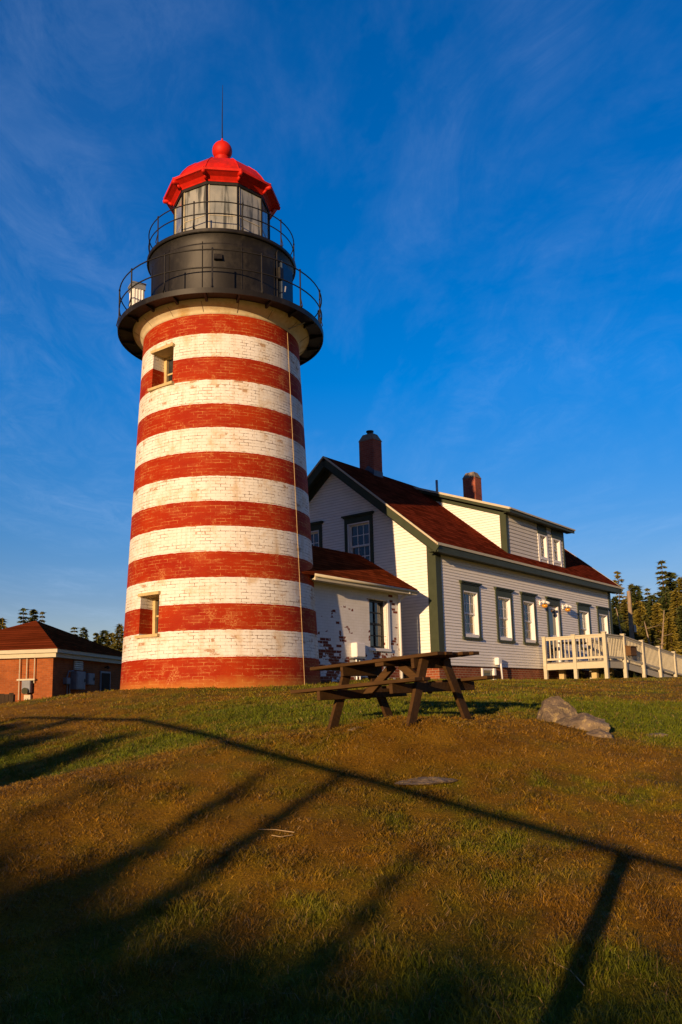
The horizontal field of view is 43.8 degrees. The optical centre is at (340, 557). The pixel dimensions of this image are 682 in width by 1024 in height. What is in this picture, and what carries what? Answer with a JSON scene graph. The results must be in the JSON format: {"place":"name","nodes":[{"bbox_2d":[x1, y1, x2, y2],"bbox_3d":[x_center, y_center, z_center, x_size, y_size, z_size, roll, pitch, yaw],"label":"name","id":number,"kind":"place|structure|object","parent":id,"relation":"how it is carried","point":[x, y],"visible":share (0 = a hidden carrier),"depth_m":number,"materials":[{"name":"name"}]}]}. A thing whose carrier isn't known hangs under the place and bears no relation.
{"place":"outdoors","nodes":[
{"label":"outdoors","id":0,"kind":"place"},
{"bbox_2d":[0,676,681,1023],"bbox_3d":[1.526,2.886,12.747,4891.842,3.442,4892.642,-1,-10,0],"label":"ground","id":1,"kind":"structure","parent":0,"point":[322,815],"depth_m":6.14,"materials":[{"name":"green plant"}]},
{"bbox_2d":[0,617,7,629],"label":"spruce tree","id":2,"kind":"object","parent":1,"relation":"on","point":[2,623],"visible":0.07,"depth_m":68.14,"materials":[{"name":"green plant"}]},
{"bbox_2d":[0,693,14,703],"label":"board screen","id":3,"kind":"object","parent":1,"relation":"on","point":[7,698],"visible":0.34,"depth_m":26.97,"materials":[{"name":"brown wood"}]},
{"bbox_2d":[17,608,29,622],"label":"spruce tree","id":4,"kind":"object","parent":1,"relation":"on","point":[23,617],"visible":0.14,"depth_m":70.27,"materials":[{"name":"green plant"}]},
{"bbox_2d":[27,609,38,621],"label":"spruce tree","id":5,"kind":"object","parent":1,"relation":"on","point":[31,613],"visible":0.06,"depth_m":72.21,"materials":[{"name":"green plant"}]},
{"bbox_2d":[39,612,46,622],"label":"spruce tree","id":6,"kind":"object","parent":1,"relation":"on","point":[42,613],"visible":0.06,"depth_m":74.25,"materials":[{"name":"green plant"}]},
{"bbox_2d":[0,621,121,701],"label":"brick building","id":7,"kind":"structure","parent":1,"relation":"on","point":[38,659],"depth_m":32.22,"materials":[{"name":"brown brick"}]},
{"bbox_2d":[99,671,110,691],"bbox_3d":[-9.865,5.836,35.455,0.090,2.160,1.000,-3,-10,8],"label":"side door","id":8,"kind":"structure","parent":7,"relation":"in","point":[105,677],"depth_m":35.41,"materials":[{"name":"grey paint"}]},
{"bbox_2d":[79,627,88,639],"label":"spruce tree","id":9,"kind":"object","parent":1,"relation":"on","point":[84,634],"visible":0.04,"depth_m":79.97,"materials":[{"name":"green plant"}]},
{"bbox_2d":[92,633,100,643],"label":"spruce tree","id":10,"kind":"object","parent":1,"relation":"on","point":[97,638],"visible":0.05,"depth_m":75.99,"materials":[{"name":"green plant"}]},
{"bbox_2d":[100,630,108,646],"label":"spruce tree","id":11,"kind":"object","parent":1,"relation":"on","point":[103,637],"visible":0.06,"depth_m":77.89,"materials":[{"name":"green plant"}]},
{"bbox_2d":[104,633,115,649],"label":"spruce tree","id":12,"kind":"object","parent":1,"relation":"on","point":[108,643],"visible":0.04,"depth_m":74.78,"materials":[{"name":"green plant"}]},
{"bbox_2d":[109,623,123,651],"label":"spruce tree","id":13,"kind":"object","parent":1,"relation":"on","point":[119,633],"visible":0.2,"depth_m":71.82,"materials":[{"name":"green plant"}]},
{"bbox_2d":[116,85,323,689],"bbox_3d":[-3.139,-4.907,22.406,5.400,17.000,5.458,-1,-10,0],"label":"lighthouse","id":14,"kind":"object","parent":1,"relation":"on","point":[220,334],"visible":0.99,"depth_m":20.18,"materials":[{"name":"brick"}]},
{"bbox_2d":[128,281,145,306],"bbox_3d":[-5.186,-6.488,21.551,0.374,0.922,0.389,4,-11,-29],"label":"equipment cabinet","id":15,"kind":"object","parent":14,"relation":"on","point":[138,290],"visible":0.45,"depth_m":21.44,"materials":[{"name":"white metal"}]},
{"bbox_2d":[152,597,158,633],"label":"window frame","id":16,"kind":"structure","parent":14,"relation":"in","point":[155,600],"depth_m":19.90,"materials":[{"name":"beige paint"}]},
{"bbox_2d":[164,356,172,382],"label":"window frame","id":17,"kind":"structure","parent":14,"relation":"in","point":[168,362],"depth_m":21.17,"materials":[{"name":"beige paint"}]},
{"bbox_2d":[279,262,292,301],"bbox_3d":[-1.404,-6.891,22.086,0.187,1.480,0.680,-5,-10,20],"label":"gallery door","id":18,"kind":"structure","parent":14,"relation":"in","point":[286,289],"depth_m":22.06,"materials":[{"name":"blue paint"}]},
{"bbox_2d":[258,829,293,832],"bbox_3d":[-0.503,2.123,6.600,0.297,0.024,0.007,-4,-10,16],"label":"straw","id":19,"kind":"object","parent":1,"relation":"on","point":[275,829],"visible":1,"depth_m":6.60,"materials":[{"name":"beige plant"}]},
{"bbox_2d":[302,546,418,681],"bbox_3d":[-0.935,1.702,23.462,4.177,4.231,5.020,-9,-12,38],"label":"brick workroom","id":20,"kind":"object","parent":1,"relation":"on","point":[358,609],"visible":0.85,"depth_m":22.61,"materials":[{"name":"white"}]},
{"bbox_2d":[369,599,383,647],"bbox_3d":[0.917,1.831,23.370,0.050,1.340,0.820,-9,-12,38],"label":"window frame","id":21,"kind":"structure","parent":20,"relation":"in","point":[376,616],"depth_m":23.44,"materials":[{"name":"black wood"}]},
{"bbox_2d":[290,651,499,729],"bbox_3d":[0.636,1.616,9.996,1.950,0.828,1.770,-12,-13,37],"label":"picnic table","id":22,"kind":"object","parent":1,"relation":"on","point":[378,677],"visible":0.94,"depth_m":9.84,"materials":[{"name":"brown wood"}]},
{"bbox_2d":[395,777,457,784],"bbox_3d":[0.772,2.068,7.870,0.502,0.071,0.598,-10,-13,42],"label":"boulder","id":23,"kind":"object","parent":1,"relation":"on","point":[427,780],"visible":0.91,"depth_m":7.74,"materials":[{"name":"grey stone"}]},
{"bbox_2d":[307,430,622,679],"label":"keepers house","id":24,"kind":"structure","parent":1,"relation":"on","point":[502,589],"depth_m":28.08,"materials":[{"name":"white paint"}]},
{"bbox_2d":[310,520,322,547],"bbox_3d":[-1.032,-0.198,28.378,1.270,1.905,0.275,-9,-12,38],"label":"window frame","id":25,"kind":"structure","parent":24,"relation":"in","point":[316,527],"depth_m":28.27,"materials":[{"name":"green paint"}]},
{"bbox_2d":[341,511,373,562],"bbox_3d":[0.599,-0.456,27.101,1.270,1.905,0.275,-9,-12,38],"label":"window frame","id":26,"kind":"structure","parent":24,"relation":"in","point":[358,528],"depth_m":27.18,"materials":[{"name":"green paint"}]},
{"bbox_2d":[459,580,482,640],"bbox_3d":[4.020,1.661,26.486,0.275,1.805,1.270,-9,-12,38],"label":"window frame","id":27,"kind":"structure","parent":24,"relation":"in","point":[470,594],"depth_m":26.61,"materials":[{"name":"green paint"}]},
{"bbox_2d":[481,668,495,679],"bbox_3d":[4.684,3.738,26.864,0.100,0.470,0.790,-9,-12,38],"label":"cellar window","id":28,"kind":"structure","parent":24,"relation":"in","point":[484,671],"depth_m":26.90,"materials":[{"name":"white glass"}]},
{"bbox_2d":[494,587,515,642],"bbox_3d":[5.398,1.923,28.195,0.275,1.805,1.270,-9,-12,38],"label":"window frame","id":29,"kind":"structure","parent":24,"relation":"in","point":[503,596],"depth_m":28.33,"materials":[{"name":"green paint"}]},
{"bbox_2d":[519,591,538,644],"bbox_3d":[6.523,2.135,29.584,0.275,1.805,1.210,-9,-12,38],"label":"window frame","id":30,"kind":"structure","parent":24,"relation":"in","point":[528,604],"depth_m":29.73,"materials":[{"name":"green paint"}]},
{"bbox_2d":[548,606,560,662],"bbox_3d":[7.787,2.811,31.082,0.130,2.100,0.900,-9,-12,38],"label":"storm door","id":31,"kind":"structure","parent":24,"relation":"in","point":[554,621],"depth_m":31.27,"materials":[{"name":"white paint"}]},
{"bbox_2d":[576,602,591,649],"bbox_3d":[9.515,2.700,33.289,0.275,1.805,1.300,-9,-12,38],"label":"window frame","id":32,"kind":"structure","parent":24,"relation":"in","point":[583,609],"depth_m":33.45,"materials":[{"name":"green paint"}]},
{"bbox_2d":[596,606,609,650],"bbox_3d":[10.734,2.930,34.792,0.275,1.805,1.280,-9,-12,38],"label":"window frame","id":33,"kind":"structure","parent":24,"relation":"in","point":[602,612],"depth_m":34.95,"materials":[{"name":"green paint"}]},
{"bbox_2d":[537,696,577,721],"bbox_3d":[2.686,2.056,10.408,0.697,0.719,0.547,3,-11,-23],"label":"boulder","id":34,"kind":"object","parent":1,"relation":"on","point":[552,708],"visible":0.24,"depth_m":10.32,"materials":[{"name":"grey stone"}]},
{"bbox_2d":[567,670,584,678],"bbox_3d":[8.623,4.252,30.889,0.599,0.376,0.610,-7,-11,31],"label":"weed clump","id":35,"kind":"object","parent":1,"relation":"on","point":[580,675],"visible":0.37,"depth_m":30.84,"materials":[{"name":"green plant"}]},
{"bbox_2d":[555,713,610,732],"bbox_3d":[2.801,2.052,10.002,0.687,0.443,0.510,0,-10,-6],"label":"boulder","id":36,"kind":"object","parent":1,"relation":"on","point":[586,721],"visible":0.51,"depth_m":9.87,"materials":[{"name":"grey stone"}]},
{"bbox_2d":[586,729,612,737],"bbox_3d":[2.953,2.032,9.626,0.384,0.184,0.256,1,-10,-11],"label":"boulder","id":37,"kind":"object","parent":1,"relation":"on","point":[600,733],"visible":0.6,"depth_m":9.56,"materials":[{"name":"grey stone"}]},
{"bbox_2d":[541,631,681,678],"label":"wooden deck","id":38,"kind":"structure","parent":1,"relation":"on","point":[664,663],"depth_m":29.79,"materials":[{"name":"paint"}]},
{"bbox_2d":[556,641,592,661],"bbox_3d":[8.485,3.432,30.642,0.795,0.735,1.500,-9,-12,38],"label":"patio table","id":39,"kind":"object","parent":38,"relation":"on","point":[577,643],"visible":0.41,"depth_m":30.30,"materials":[{"name":"grey paint"}]},
{"bbox_2d":[625,645,636,655],"bbox_3d":[10.248,3.275,29.953,0.245,0.370,0.660,-9,-12,38],"label":"wooden notice box","id":40,"kind":"object","parent":38,"relation":"attached to","point":[631,650],"visible":1,"depth_m":29.77,"materials":[{"name":"brown wood"}]},
{"bbox_2d":[611,596,620,623],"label":"spruce tree","id":41,"kind":"object","parent":1,"relation":"on","point":[613,603],"visible":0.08,"depth_m":58.11,"materials":[{"name":"green plant"}]},
{"bbox_2d":[613,612,626,677],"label":"spruce tree","id":42,"kind":"object","parent":1,"relation":"on","point":[616,630],"visible":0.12,"depth_m":51.92,"materials":[{"name":"green plant"}]},
{"bbox_2d":[616,609,629,645],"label":"dead tree","id":43,"kind":"object","parent":1,"relation":"on","point":[620,627],"visible":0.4,"depth_m":46.95,"materials":[{"name":"wood"}]},
{"bbox_2d":[618,598,633,631],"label":"spruce tree","id":44,"kind":"object","parent":1,"relation":"on","point":[624,609],"visible":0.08,"depth_m":57.08,"materials":[{"name":"green plant"}]},
{"bbox_2d":[612,571,639,614],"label":"spruce tree","id":45,"kind":"object","parent":1,"relation":"on","point":[617,576],"visible":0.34,"depth_m":62.71,"materials":[{"name":"green plant"}]},
{"bbox_2d":[627,591,636,674],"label":"utility pole","id":46,"kind":"object","parent":1,"relation":"on","point":[632,628],"visible":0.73,"depth_m":41.97,"materials":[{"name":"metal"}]},
{"bbox_2d":[622,618,641,676],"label":"spruce tree","id":47,"kind":"object","parent":1,"relation":"on","point":[627,633],"visible":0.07,"depth_m":49.84,"materials":[{"name":"green plant"}]},
{"bbox_2d":[628,671,640,677],"bbox_3d":[10.833,4.286,31.407,0.556,0.379,0.690,-1,-10,0],"label":"weed clump","id":48,"kind":"object","parent":1,"relation":"on","point":[635,675],"visible":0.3,"depth_m":31.34,"materials":[{"name":"green plant"}]},
{"bbox_2d":[630,585,648,614],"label":"spruce tree","id":49,"kind":"object","parent":1,"relation":"on","point":[636,596],"visible":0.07,"depth_m":63.20,"materials":[{"name":"green plant"}]},
{"bbox_2d":[633,601,657,640],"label":"spruce tree","id":50,"kind":"object","parent":1,"relation":"on","point":[641,610],"visible":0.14,"depth_m":56.02,"materials":[{"name":"green plant"}]},
{"bbox_2d":[644,588,650,610],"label":"spruce tree","id":51,"kind":"object","parent":1,"relation":"on","point":[647,590],"visible":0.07,"depth_m":66.36,"materials":[{"name":"green plant"}]},
{"bbox_2d":[638,614,660,677],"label":"spruce tree","id":52,"kind":"object","parent":1,"relation":"on","point":[651,635],"visible":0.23,"depth_m":49.81,"materials":[{"name":"green plant"}]},
{"bbox_2d":[640,621,658,653],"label":"dead tree","id":53,"kind":"object","parent":1,"relation":"on","point":[647,633],"visible":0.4,"depth_m":45.85,"materials":[{"name":"wood"}]},
{"bbox_2d":[644,595,658,619],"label":"spruce tree","id":54,"kind":"object","parent":1,"relation":"on","point":[652,599],"visible":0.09,"depth_m":60.12,"materials":[{"name":"green plant"}]},
{"bbox_2d":[644,733,667,737],"bbox_3d":[3.678,2.120,10.048,0.389,0.089,0.242,2,-10,-18],"label":"boulder","id":55,"kind":"object","parent":1,"relation":"on","point":[661,734],"visible":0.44,"depth_m":9.97,"materials":[{"name":"grey stone"}]},
{"bbox_2d":[649,603,669,649],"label":"spruce tree","id":56,"kind":"object","parent":1,"relation":"on","point":[657,620],"visible":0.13,"depth_m":52.88,"materials":[{"name":"green plant"}]},
{"bbox_2d":[653,560,673,604],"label":"spruce tree","id":57,"kind":"object","parent":1,"relation":"on","point":[662,583],"visible":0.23,"depth_m":60.49,"materials":[{"name":"green plant"}]},
{"bbox_2d":[656,588,672,641],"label":"spruce tree","id":58,"kind":"object","parent":1,"relation":"on","point":[666,598],"visible":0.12,"depth_m":57.12,"materials":[{"name":"green plant"}]},
{"bbox_2d":[657,613,672,648],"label":"dead tree","id":59,"kind":"object","parent":1,"relation":"on","point":[662,643],"visible":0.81,"depth_m":46.85,"materials":[{"name":"wood"}]},
{"bbox_2d":[660,612,681,675],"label":"spruce tree","id":60,"kind":"object","parent":1,"relation":"on","point":[672,642],"visible":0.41,"depth_m":48.74,"materials":[{"name":"green plant"}]},
{"bbox_2d":[664,572,681,595],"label":"spruce tree","id":61,"kind":"object","parent":1,"relation":"on","point":[672,586],"visible":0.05,"depth_m":63.31,"materials":[{"name":"green plant"}]},
{"bbox_2d":[667,590,681,632],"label":"spruce tree","id":62,"kind":"object","parent":1,"relation":"on","point":[676,600],"visible":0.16,"depth_m":55.16,"materials":[{"name":"green plant"}]},
{"bbox_2d":[673,605,681,654],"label":"spruce tree","id":63,"kind":"object","parent":1,"relation":"on","point":[678,623],"visible":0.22,"depth_m":49.82,"materials":[{"name":"green plant"}]},
{"bbox_2d":[673,577,681,605],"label":"spruce tree","id":64,"kind":"object","parent":1,"relation":"on","point":[679,585],"visible":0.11,"depth_m":61.41,"materials":[{"name":"green plant"}]},
{"bbox_2d":[0,0,681,665],"label":"sky","id":65,"kind":"structure","parent":0,"point":[481,200],"materials":[{"name":"blue"}]},
{"bbox_2d":[554,962,584,985],"bbox_3d":[1.212,2.199,4.487,0.026,0.041,0.285,2,-10,-17],"label":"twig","id":66,"kind":"object","parent":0,"point":[572,972],"visible":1,"depth_m":4.47,"materials":[{"name":"wood"}]}
]}

